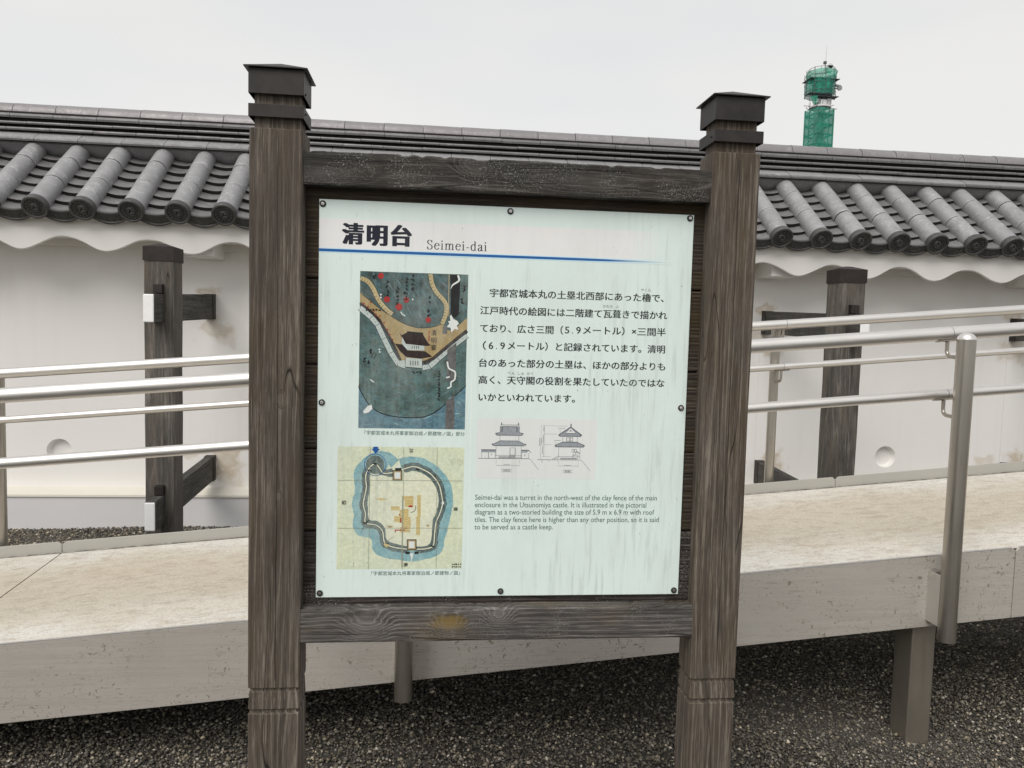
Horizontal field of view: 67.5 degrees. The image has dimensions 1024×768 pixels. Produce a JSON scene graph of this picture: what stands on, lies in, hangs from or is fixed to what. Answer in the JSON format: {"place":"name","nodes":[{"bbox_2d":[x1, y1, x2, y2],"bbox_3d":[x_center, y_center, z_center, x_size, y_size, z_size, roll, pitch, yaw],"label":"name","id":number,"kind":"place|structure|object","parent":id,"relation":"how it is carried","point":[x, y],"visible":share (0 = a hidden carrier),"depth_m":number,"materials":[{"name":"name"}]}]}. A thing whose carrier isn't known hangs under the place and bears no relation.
{"place":"outdoors","nodes":[
{"label":"outdoors","id":0,"kind":"place"},
{"bbox_2d":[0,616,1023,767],"bbox_3d":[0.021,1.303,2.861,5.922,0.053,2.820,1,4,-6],"label":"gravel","id":1,"kind":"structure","parent":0,"point":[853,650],"depth_m":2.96,"materials":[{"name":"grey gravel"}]},
{"bbox_2d":[0,529,1023,767],"bbox_3d":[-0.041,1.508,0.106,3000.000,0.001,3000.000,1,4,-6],"label":"ground","id":2,"kind":"structure","parent":0,"point":[505,747],"depth_m":2.96,"materials":[{"name":"grey gravel"}]},
{"bbox_2d":[8,525,237,545],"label":"gravel","id":3,"kind":"structure","parent":2,"relation":"on","point":[12,532],"depth_m":5.37,"materials":[{"name":"grey gravel"}]},
{"bbox_2d":[142,244,215,533],"bbox_3d":[-2.163,0.106,5.068,0.182,1.958,1.296,1,4,-6],"label":"brace post","id":4,"kind":"object","parent":3,"relation":"on","point":[172,488],"visible":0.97,"depth_m":4.61,"materials":[{"name":"brown wood"}]},
{"bbox_2d":[243,64,770,767],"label":"information board","id":5,"kind":"object","parent":2,"relation":"on","point":[497,398],"visible":1,"depth_m":1.76,"materials":[{"name":"brown wood"}]},
{"bbox_2d":[0,102,1023,529],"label":"castle wall","id":6,"kind":"structure","parent":2,"relation":"on","point":[92,200],"depth_m":5.69,"materials":[{"name":"white paint"}]},
{"bbox_2d":[0,461,1023,742],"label":"ramp","id":7,"kind":"structure","parent":2,"relation":"on","point":[118,623],"depth_m":2.81,"materials":[{"name":"concrete"},{"name":"stone"}]},
{"bbox_2d":[0,322,1023,702],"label":"handrail","id":8,"kind":"object","parent":7,"relation":"attached to","point":[942,602],"visible":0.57,"depth_m":2.68,"materials":[{"name":"silver metal"}]},
{"bbox_2d":[0,305,1023,546],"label":"handrail","id":9,"kind":"object","parent":7,"relation":"attached to","point":[774,367],"visible":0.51,"depth_m":3.84,"materials":[{"name":"silver metal"}]},
{"bbox_2d":[0,0,1023,157],"label":"sky","id":10,"kind":"structure","parent":0,"point":[929,76],"materials":[{"name":"white"}]},
{"bbox_2d":[802,47,841,146],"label":"scaffolded tower","id":11,"kind":"structure","parent":0,"point":[820,85],"depth_m":151.92,"materials":[{"name":"fabric"}]},
{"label":"gravel","id":12,"kind":"object","parent":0,"visible":0},
{"bbox_2d":[753,266,869,482],"bbox_3d":[2.061,0.194,5.431,0.182,1.958,1.456,1,4,-6],"label":"brace post","id":13,"kind":"object","parent":12,"relation":"on","point":[838,425],"visible":0.44,"depth_m":4.88,"materials":[{"name":"brown wood"}]},
{"bbox_2d":[1000,318,1023,462],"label":"brace post","id":14,"kind":"object","parent":12,"relation":"on","point":[1015,338],"visible":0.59,"depth_m":6.22,"materials":[{"name":"grey wood"}]}
]}

